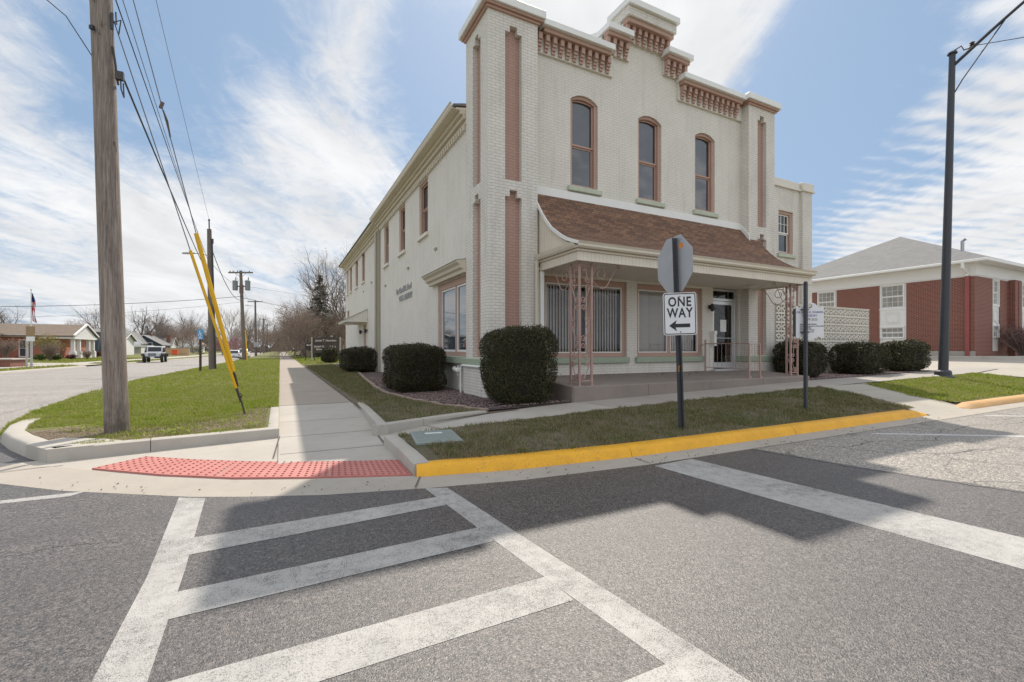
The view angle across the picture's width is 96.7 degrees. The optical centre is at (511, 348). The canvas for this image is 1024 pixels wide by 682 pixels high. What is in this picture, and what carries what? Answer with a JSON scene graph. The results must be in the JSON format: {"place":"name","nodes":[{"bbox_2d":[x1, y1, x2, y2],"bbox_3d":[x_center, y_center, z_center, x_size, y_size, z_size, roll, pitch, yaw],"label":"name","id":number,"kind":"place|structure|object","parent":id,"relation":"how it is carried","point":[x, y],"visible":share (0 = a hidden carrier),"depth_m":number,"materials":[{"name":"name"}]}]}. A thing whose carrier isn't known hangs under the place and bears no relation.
{"place":"outdoors","nodes":[
{"label":"outdoors","id":0,"kind":"place"},
{"bbox_2d":[0,354,221,370],"bbox_3d":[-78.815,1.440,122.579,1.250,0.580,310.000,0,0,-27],"label":"verge","id":1,"kind":"structure","parent":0,"point":[127,362],"depth_m":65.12,"materials":[{"name":"green plant"}]},
{"bbox_2d":[26,326,34,367],"bbox_3d":[-31.692,0.005,29.981,0.685,2.950,0.158,0,0,0],"label":"sign post","id":2,"kind":"object","parent":1,"relation":"on","point":[30,331],"visible":0.82,"depth_m":29.93,"materials":[{"name":"metal"}]},
{"bbox_2d":[0,443,225,525],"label":"road","id":3,"kind":"structure","parent":0,"point":[75,505],"depth_m":3.79,"materials":[{"name":"grey asphalt"}]},
{"bbox_2d":[1,416,71,456],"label":"kerb","id":4,"kind":"structure","parent":3,"relation":"on","point":[16,437],"depth_m":5.73,"materials":[{"name":"concrete"}]},
{"bbox_2d":[0,491,84,503],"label":"road marking","id":5,"kind":"object","parent":3,"relation":"on","point":[37,498],"visible":1,"depth_m":3.91,"materials":[{"name":"white paint"}]},
{"bbox_2d":[26,438,120,462],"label":"kerb","id":6,"kind":"structure","parent":3,"relation":"on","point":[36,452],"depth_m":5.28,"materials":[{"name":"concrete"}]},
{"bbox_2d":[47,438,150,462],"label":"kerb","id":7,"kind":"structure","parent":3,"relation":"on","point":[106,449],"depth_m":5.31,"materials":[{"name":"concrete"}]},
{"bbox_2d":[9,438,416,479],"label":"ramp","id":8,"kind":"structure","parent":3,"relation":"on","point":[259,450],"depth_m":5.35,"materials":[{"name":"concrete"}]},
{"bbox_2d":[92,456,410,478],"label":"tactile paving","id":9,"kind":"structure","parent":8,"relation":"on","point":[182,467],"depth_m":4.76,"materials":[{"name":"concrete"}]},
{"bbox_2d":[28,351,221,362],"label":"lawn","id":10,"kind":"structure","parent":0,"point":[136,355],"depth_m":90.54,"materials":[{"name":"green plant"}]},
{"bbox_2d":[0,337,25,357],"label":"twig shrub","id":11,"kind":"object","parent":10,"relation":"on","point":[6,349],"visible":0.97,"depth_m":34.45,"materials":[{"name":"brown plant"}]},
{"bbox_2d":[0,358,29,366],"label":"planter wall","id":12,"kind":"structure","parent":10,"relation":"on","point":[12,362],"depth_m":30.35,"materials":[{"name":"red brick"}]},
{"bbox_2d":[22,333,70,358],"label":"ornamental tree","id":13,"kind":"object","parent":10,"relation":"on","point":[42,342],"visible":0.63,"depth_m":46.90,"materials":[{"name":"yellow plant"}]},
{"bbox_2d":[34,338,62,360],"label":"twig shrub","id":14,"kind":"object","parent":10,"relation":"on","point":[48,353],"visible":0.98,"depth_m":42.83,"materials":[{"name":"brown plant"}]},
{"bbox_2d":[0,323,98,358],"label":"portico building","id":15,"kind":"structure","parent":10,"relation":"on","point":[79,338],"depth_m":52.12,"materials":[{"name":"orange brick"}]},
{"bbox_2d":[126,333,137,354],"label":"house","id":16,"kind":"structure","parent":10,"relation":"on","point":[131,339],"depth_m":90.38,"materials":[{"name":"white"}]},
{"bbox_2d":[130,332,151,352],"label":"house","id":17,"kind":"structure","parent":10,"relation":"on","point":[140,345],"depth_m":114.05,"materials":[{"name":"white"}]},
{"bbox_2d":[125,305,181,338],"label":"bare tree","id":18,"kind":"object","parent":10,"relation":"on","point":[138,325],"visible":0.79,"depth_m":128.07,"materials":[{"name":"plant"}]},
{"bbox_2d":[142,334,171,349],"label":"house","id":19,"kind":"structure","parent":10,"relation":"on","point":[150,339],"depth_m":120.61,"materials":[{"name":"grey"}]},
{"bbox_2d":[166,323,205,349],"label":"bare tree","id":20,"kind":"object","parent":10,"relation":"on","point":[186,338],"visible":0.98,"depth_m":102.98,"materials":[{"name":"brown plant"}]},
{"bbox_2d":[0,352,262,442],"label":"street","id":21,"kind":"structure","parent":0,"point":[22,393],"depth_m":17.43,"materials":[{"name":"grey asphalt"}]},
{"bbox_2d":[141,346,168,362],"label":"off road car","id":22,"kind":"object","parent":21,"relation":"on","point":[155,352],"visible":1,"depth_m":50.35,"materials":[{"name":"silver metal"}]},
{"bbox_2d":[0,352,279,443],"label":"verge","id":23,"kind":"structure","parent":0,"point":[266,355],"depth_m":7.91,"materials":[{"name":"green plant"}]},
{"bbox_2d":[29,426,109,439],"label":"soil","id":24,"kind":"structure","parent":23,"relation":"on","point":[58,436],"depth_m":6.12,"materials":[{"name":"brown soil"}]},
{"bbox_2d":[89,0,129,433],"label":"utility pole","id":25,"kind":"object","parent":23,"relation":"on","point":[107,75],"visible":0.87,"depth_m":6.12,"materials":[{"name":"brown wood"}]},
{"bbox_2d":[124,81,200,259],"bbox_3d":[-10.832,-3.685,15.435,0.024,0.135,21.486,0,0,-31],"label":"overhead cable","id":26,"kind":"object","parent":25,"relation":"attached to","point":[125,83],"visible":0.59,"depth_m":8.23,"materials":[{"name":"black rubber"}]},
{"bbox_2d":[114,23,241,401],"bbox_3d":[-5.062,-1.827,7.027,0.048,5.490,1.834,0,0,26],"label":"guy wire","id":27,"kind":"object","parent":25,"relation":"attached to","point":[214,321],"visible":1,"depth_m":7.22,"materials":[{"name":"yellow metal"}]},
{"bbox_2d":[133,0,245,413],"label":"guy wire","id":28,"kind":"object","parent":25,"relation":"attached to","point":[211,290],"visible":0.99,"depth_m":7.37,"materials":[{"name":"yellow metal"}]},
{"bbox_2d":[35,407,270,439],"bbox_3d":[-4.719,1.140,6.933,2.288,0.010,3.277,0,0,33],"label":"soil debris","id":29,"kind":"object","parent":23,"relation":"on","point":[72,433],"visible":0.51,"depth_m":6.40,"materials":[{"name":"soil"}]},
{"bbox_2d":[49,420,270,438],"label":"weeds","id":30,"kind":"object","parent":23,"relation":"on","point":[158,431],"visible":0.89,"depth_m":6.17,"materials":[{"name":"green plant"}]},
{"bbox_2d":[86,358,279,392],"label":"grass","id":31,"kind":"structure","parent":23,"relation":"on","point":[255,365],"depth_m":18.44,"materials":[{"name":"green plant"}]},
{"bbox_2d":[182,219,215,369],"bbox_3d":[-16.931,-2.668,24.697,1.881,8.704,0.349,0,0,3],"label":"utility pole","id":32,"kind":"object","parent":23,"relation":"on","point":[211,340],"visible":0.8,"depth_m":24.56,"materials":[{"name":"grey paint"}]},
{"bbox_2d":[115,0,209,264],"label":"overhead wire","id":33,"kind":"object","parent":32,"relation":"attached to","point":[151,102],"visible":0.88,"depth_m":8.52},
{"bbox_2d":[151,426,278,451],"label":"kerb","id":34,"kind":"structure","parent":23,"relation":"on","point":[182,441],"depth_m":5.97,"materials":[{"name":"concrete"}]},
{"bbox_2d":[228,271,252,359],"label":"utility pole","id":35,"kind":"object","parent":23,"relation":"on","point":[241,286],"visible":0.94,"depth_m":45.03,"materials":[{"name":"grey paint"}]},
{"bbox_2d":[268,407,278,426],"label":"kerb","id":36,"kind":"structure","parent":23,"relation":"on","point":[274,417],"depth_m":7.40,"materials":[{"name":"concrete"}]},
{"bbox_2d":[195,305,257,349],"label":"bare tree","id":37,"kind":"object","parent":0,"point":[229,322],"visible":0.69,"depth_m":125.53,"materials":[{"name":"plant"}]},
{"bbox_2d":[284,351,333,364],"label":"back lawn","id":38,"kind":"structure","parent":0,"point":[288,352],"depth_m":87.87,"materials":[{"name":"green plant"}]},
{"bbox_2d":[257,299,336,358],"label":"bare tree","id":39,"kind":"object","parent":38,"relation":"on","point":[307,324],"visible":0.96,"depth_m":52.63,"materials":[{"name":"brown plant"}]},
{"bbox_2d":[282,306,345,356],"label":"bare tree","id":40,"kind":"object","parent":38,"relation":"on","point":[331,320],"visible":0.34,"depth_m":59.89,"materials":[{"name":"brown plant"}]},
{"bbox_2d":[294,275,335,356],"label":"spruce tree","id":41,"kind":"object","parent":38,"relation":"on","point":[319,301],"visible":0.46,"depth_m":59.82,"materials":[{"name":"green plant"}]},
{"bbox_2d":[290,244,345,311],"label":"bare tree","id":42,"kind":"object","parent":38,"relation":"on","point":[316,273],"visible":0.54,"depth_m":77.11,"materials":[{"name":"brown plant"}]},
{"bbox_2d":[299,275,345,336],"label":"bare tree","id":43,"kind":"object","parent":38,"relation":"on","point":[337,309],"visible":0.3,"depth_m":64.04,"materials":[{"name":"brown plant"}]},
{"bbox_2d":[311,335,340,360],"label":"sign board","id":44,"kind":"object","parent":38,"relation":"on","point":[318,344],"visible":0.9,"depth_m":41.74,"materials":[{"name":"brown wood"}]},
{"bbox_2d":[320,346,338,362],"bbox_3d":[-14.381,0.466,35.907,1.373,1.380,2.210,0,0,-27],"label":"clipped hedge","id":45,"kind":"object","parent":38,"relation":"on","point":[329,354],"visible":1,"depth_m":35.21,"materials":[{"name":"green plant"}]},
{"bbox_2d":[304,237,354,348],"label":"bare tree","id":46,"kind":"object","parent":38,"relation":"on","point":[339,292],"visible":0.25,"depth_m":55.36,"materials":[{"name":"brown plant"}]},
{"bbox_2d":[325,318,345,348],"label":"bare tree","id":47,"kind":"object","parent":38,"relation":"on","point":[340,332],"visible":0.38,"depth_m":57.93,"materials":[{"name":"brown plant"}]},
{"bbox_2d":[337,0,816,402],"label":"brick building","id":48,"kind":"structure","parent":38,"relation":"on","point":[565,182],"depth_m":12.16,"materials":[{"name":"brick"}]},
{"bbox_2d":[382,224,388,268],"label":"window","id":49,"kind":"structure","parent":48,"relation":"in","point":[387,227],"depth_m":20.41,"materials":[{"name":"wood"}]},
{"bbox_2d":[397,205,405,257],"bbox_3d":[-4.180,-4.520,17.488,0.250,1.880,1.100,0,0,-27],"label":"window","id":50,"kind":"structure","parent":48,"relation":"in","point":[402,212],"depth_m":17.85,"materials":[{"name":"wood"}]},
{"bbox_2d":[416,179,428,241],"bbox_3d":[-2.850,-4.520,14.878,0.250,1.880,1.140,0,0,-27],"label":"window","id":51,"kind":"structure","parent":48,"relation":"in","point":[424,188],"depth_m":15.18,"materials":[{"name":"wood"}]},
{"bbox_2d":[422,258,465,363],"bbox_3d":[-1.830,-0.933,12.546,0.530,2.625,3.060,0,0,-27],"label":"shop window","id":52,"kind":"structure","parent":48,"relation":"in","point":[452,295],"depth_m":12.37,"materials":[{"name":"glass"}]},
{"bbox_2d":[567,97,601,196],"bbox_3d":[1.814,-5.165,11.584,1.030,2.470,0.245,0,0,-27],"label":"window","id":53,"kind":"structure","parent":48,"relation":"in","point":[583,113],"depth_m":11.68,"materials":[{"name":"glass"}]},
{"bbox_2d":[544,276,629,363],"bbox_3d":[1.867,-0.697,11.633,2.710,2.145,0.305,0,0,-27],"label":"shop window","id":54,"kind":"structure","parent":48,"relation":"in","point":[598,357],"depth_m":11.67,"materials":[{"name":"glass"}]},
{"bbox_2d":[636,117,664,207],"bbox_3d":[3.779,-5.165,12.585,1.030,2.470,0.245,0,0,-27],"label":"window","id":55,"kind":"structure","parent":48,"relation":"in","point":[648,129],"depth_m":12.70,"materials":[{"name":"glass"}]},
{"bbox_2d":[635,284,703,362],"bbox_3d":[4.469,-0.697,12.959,2.630,2.145,0.305,0,0,-27],"label":"shop window","id":56,"kind":"structure","parent":48,"relation":"in","point":[650,328],"depth_m":12.85,"materials":[{"name":"glass"}]},
{"bbox_2d":[693,134,718,218],"bbox_3d":[5.717,-5.165,13.572,1.030,2.470,0.245,0,0,-27],"label":"window","id":57,"kind":"structure","parent":48,"relation":"in","point":[703,144],"depth_m":13.70,"materials":[{"name":"glass"}]},
{"bbox_2d":[711,289,742,370],"bbox_3d":[6.540,-0.570,13.994,1.300,2.500,0.400,0,0,-27],"label":"door","id":58,"kind":"structure","parent":48,"relation":"in","point":[717,301],"depth_m":14.16,"materials":[{"name":"glass"}]},
{"bbox_2d":[700,340,761,377],"bbox_3d":[6.002,0.260,12.693,0.520,1.040,1.730,0,0,-27],"label":"porch railing","id":59,"kind":"object","parent":48,"relation":"on","point":[748,369],"visible":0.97,"depth_m":12.05,"materials":[{"name":"pink metal"}]},
{"bbox_2d":[279,352,350,405],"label":"walk","id":60,"kind":"structure","parent":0,"point":[299,384],"depth_m":13.25,"materials":[{"name":"beige concrete"}]},
{"bbox_2d":[293,356,338,363],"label":"grass","id":61,"kind":"structure","parent":0,"point":[302,360],"depth_m":41.41,"materials":[{"name":"green plant"}]},
{"bbox_2d":[278,402,397,463],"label":"walk ramp","id":62,"kind":"structure","parent":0,"point":[346,424],"depth_m":6.47,"materials":[{"name":"concrete"}]},
{"bbox_2d":[358,402,388,434],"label":"kerb","id":63,"kind":"structure","parent":62,"relation":"on","point":[371,415],"depth_m":7.22,"materials":[{"name":"concrete"}]},
{"bbox_2d":[303,364,483,421],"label":"side lawn","id":64,"kind":"structure","parent":0,"point":[349,397],"depth_m":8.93,"materials":[{"name":"green plant"}]},
{"bbox_2d":[357,371,488,411],"bbox_3d":[-4.354,1.117,14.803,1.090,0.094,15.263,0,0,-27],"label":"bed edging","id":65,"kind":"object","parent":64,"relation":"on","point":[420,400],"visible":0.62,"depth_m":9.61,"materials":[{"name":"brick"}]},
{"bbox_2d":[334,363,568,409],"bbox_3d":[-6.451,1.087,21.163,3.000,0.055,28.470,0,0,-27],"label":"gravel bed","id":66,"kind":"object","parent":64,"relation":"on","point":[372,373],"visible":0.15,"depth_m":9.84,"materials":[{"name":"brown gravel"}]},
{"bbox_2d":[338,346,377,371],"bbox_3d":[-7.405,0.499,21.910,1.792,1.311,2.668,0,0,-27],"label":"clipped hedge","id":67,"kind":"object","parent":66,"relation":"on","point":[358,359],"visible":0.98,"depth_m":21.07,"materials":[{"name":"green plant"}]},
{"bbox_2d":[381,342,447,392],"bbox_3d":[-2.629,0.466,12.193,1.558,1.342,2.072,0,0,-27],"label":"clipped hedge","id":68,"kind":"object","parent":66,"relation":"on","point":[414,367],"visible":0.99,"depth_m":11.51,"materials":[{"name":"green plant"}]},
{"bbox_2d":[478,323,560,405],"bbox_3d":[0.105,0.286,9.274,1.660,1.672,1.383,0,0,-27],"label":"clipped shrub","id":69,"kind":"object","parent":66,"relation":"on","point":[516,367],"visible":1,"depth_m":8.87,"materials":[{"name":"green plant"}]},
{"bbox_2d":[380,402,613,440],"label":"front walk","id":70,"kind":"structure","parent":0,"point":[547,410],"depth_m":7.95,"materials":[{"name":"concrete"}]},
{"bbox_2d":[372,418,423,435],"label":"kerb","id":71,"kind":"structure","parent":70,"relation":"on","point":[400,425],"depth_m":6.77,"materials":[{"name":"concrete"}]},
{"bbox_2d":[421,410,486,425],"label":"kerb","id":72,"kind":"structure","parent":70,"relation":"on","point":[429,420],"depth_m":7.50,"materials":[{"name":"concrete"}]},
{"bbox_2d":[0,449,1023,681],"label":"road","id":73,"kind":"structure","parent":0,"point":[750,587],"depth_m":2.50,"materials":[{"name":"grey asphalt"}]},
{"bbox_2d":[92,498,204,681],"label":"road marking","id":74,"kind":"object","parent":73,"relation":"on","point":[130,655],"visible":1,"depth_m":2.25,"materials":[{"name":"white paint"}]},
{"bbox_2d":[184,497,445,555],"bbox_3d":[-1.334,1.278,3.366,1.754,0.001,0.300,0,0,-29],"label":"road marking","id":75,"kind":"object","parent":73,"relation":"on","point":[200,544],"visible":1,"depth_m":3.27,"materials":[{"name":"white paint"}]},
{"bbox_2d":[164,527,493,619],"bbox_3d":[-0.937,1.278,2.699,1.774,0.001,0.280,0,0,-30],"label":"road marking","id":76,"kind":"object","parent":73,"relation":"on","point":[198,599],"visible":1,"depth_m":2.59,"materials":[{"name":"white paint"}]},
{"bbox_2d":[168,576,572,681],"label":"road marking","id":77,"kind":"object","parent":73,"relation":"on","point":[331,656],"visible":1,"depth_m":2.01,"materials":[{"name":"white paint"}]},
{"bbox_2d":[384,434,429,475],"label":"kerb","id":78,"kind":"structure","parent":73,"relation":"on","point":[406,455],"depth_m":5.07,"materials":[{"name":"concrete"}]},
{"bbox_2d":[0,402,1023,496],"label":"gutter","id":79,"kind":"object","parent":73,"relation":"on","point":[66,479],"visible":1,"depth_m":4.44,"materials":[{"name":"concrete"}]},
{"bbox_2d":[416,444,631,476],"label":"kerb","id":80,"kind":"structure","parent":73,"relation":"on","point":[518,461],"depth_m":4.84,"materials":[{"name":"yellow paint"}]},
{"bbox_2d":[425,488,749,681],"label":"road marking","id":81,"kind":"object","parent":73,"relation":"on","point":[665,645],"visible":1,"depth_m":2.27,"materials":[{"name":"white paint"}]},
{"bbox_2d":[623,663,691,681],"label":"road marking","id":82,"kind":"object","parent":73,"relation":"on","point":[668,672],"visible":1,"depth_m":1.77,"materials":[{"name":"white paint"}]},
{"bbox_2d":[621,425,795,456],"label":"kerb","id":83,"kind":"structure","parent":73,"relation":"on","point":[650,447],"depth_m":5.93,"materials":[{"name":"yellow paint"}]},
{"bbox_2d":[656,459,1023,568],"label":"road marking","id":84,"kind":"object","parent":73,"relation":"on","point":[1001,547],"visible":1,"depth_m":3.51,"materials":[{"name":"white paint"}]},
{"bbox_2d":[0,0,1023,348],"label":"sky","id":85,"kind":"structure","parent":0,"point":[301,117],"materials":[{"name":"blue"}]},
{"bbox_2d":[397,385,914,460],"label":"verge","id":86,"kind":"structure","parent":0,"point":[426,452],"depth_m":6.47,"materials":[{"name":"green plant"}]},
{"bbox_2d":[410,429,461,444],"bbox_3d":[-0.969,1.119,5.746,0.560,0.056,0.780,0,0,-18],"label":"utility cover","id":87,"kind":"object","parent":86,"relation":"on","point":[423,437],"visible":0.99,"depth_m":5.67,"materials":[{"name":"grey metal"}]},
{"bbox_2d":[657,234,696,429],"bbox_3d":[2.303,-0.097,6.494,0.332,2.996,0.749,0,0,-37],"label":"sign post","id":88,"kind":"object","parent":86,"relation":"on","point":[675,263],"visible":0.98,"depth_m":6.43,"materials":[{"name":"grey metal"}]},
{"bbox_2d":[793,281,823,408],"bbox_3d":[5.408,0.050,8.265,0.498,2.540,0.148,0,0,10],"label":"sign post","id":89,"kind":"object","parent":86,"relation":"on","point":[808,323],"visible":1,"depth_m":8.26,"materials":[{"name":"grey paint"}]},
{"bbox_2d":[577,367,998,407],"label":"front walk","id":90,"kind":"structure","parent":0,"point":[639,400],"depth_m":11.14,"materials":[{"name":"grey concrete"}]},
{"bbox_2d":[810,370,934,379],"bbox_3d":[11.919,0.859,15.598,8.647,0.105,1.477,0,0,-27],"label":"gravel","id":91,"kind":"structure","parent":0,"point":[830,375],"depth_m":15.07,"materials":[{"name":"gravel"}]},
{"bbox_2d":[772,339,830,377],"bbox_3d":[8.900,0.298,14.011,1.652,1.289,1.369,0,0,-27],"label":"clipped hedge","id":92,"kind":"object","parent":91,"relation":"on","point":[817,358],"visible":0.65,"depth_m":13.67,"materials":[{"name":"green plant"}]},
{"bbox_2d":[775,303,869,372],"bbox_3d":[11.052,-0.287,16.153,5.702,2.414,0.210,0,0,-27],"label":"block screen","id":93,"kind":"object","parent":91,"relation":"on","point":[842,325],"visible":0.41,"depth_m":16.36,"materials":[{"name":"beige paint"}]},
{"bbox_2d":[828,340,891,374],"bbox_3d":[11.869,0.306,15.593,2.032,1.242,1.454,0,0,-27],"label":"clipped hedge","id":94,"kind":"object","parent":91,"relation":"on","point":[862,357],"visible":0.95,"depth_m":15.17,"materials":[{"name":"green plant"}]},
{"bbox_2d":[879,338,932,370],"bbox_3d":[14.676,0.248,17.116,2.332,1.312,1.333,0,0,-27],"label":"clipped hedge","id":95,"kind":"object","parent":91,"relation":"on","point":[909,355],"visible":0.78,"depth_m":16.64,"materials":[{"name":"green plant"}]},
{"bbox_2d":[753,407,1023,490],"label":"road","id":96,"kind":"structure","parent":0,"point":[1000,464],"depth_m":5.79,"materials":[{"name":"grey asphalt"}]},
{"bbox_2d":[780,410,927,433],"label":"kerb","id":97,"kind":"structure","parent":96,"relation":"on","point":[831,423],"depth_m":7.50,"materials":[{"name":"yellow paint"}]},
{"bbox_2d":[955,394,1023,408],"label":"kerb","id":98,"kind":"structure","parent":96,"relation":"on","point":[975,404],"depth_m":10.19,"materials":[{"name":"yellow paint"}]},
{"bbox_2d":[794,383,999,414],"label":"drive","id":99,"kind":"structure","parent":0,"point":[928,406],"depth_m":10.11,"materials":[{"name":"concrete"}]},
{"bbox_2d":[867,372,1023,401],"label":"verge","id":100,"kind":"structure","parent":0,"point":[975,392],"depth_m":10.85,"materials":[{"name":"green plant"}]},
{"bbox_2d":[932,0,1023,377],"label":"street lamp","id":101,"kind":"object","parent":100,"relation":"on","point":[943,370],"visible":0.89,"depth_m":14.56,"materials":[{"name":"black metal"}]},
{"bbox_2d":[880,358,1023,376],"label":"parking lot","id":102,"kind":"structure","parent":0,"point":[1013,367],"depth_m":19.14,"materials":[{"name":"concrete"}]},
{"bbox_2d":[812,237,1023,355],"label":"brick building","id":103,"kind":"structure","parent":102,"relation":"on","point":[893,286],"depth_m":25.08,"materials":[{"name":"brick"}]},
{"bbox_2d":[924,356,1023,358],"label":"lot kerb","id":104,"kind":"structure","parent":102,"relation":"on","point":[983,357],"depth_m":22.52,"materials":[{"name":"concrete"}]},
{"bbox_2d":[994,320,1023,355],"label":"twig shrub","id":105,"kind":"object","parent":102,"relation":"on","point":[1016,341],"visible":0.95,"depth_m":23.87,"materials":[{"name":"brown plant"}]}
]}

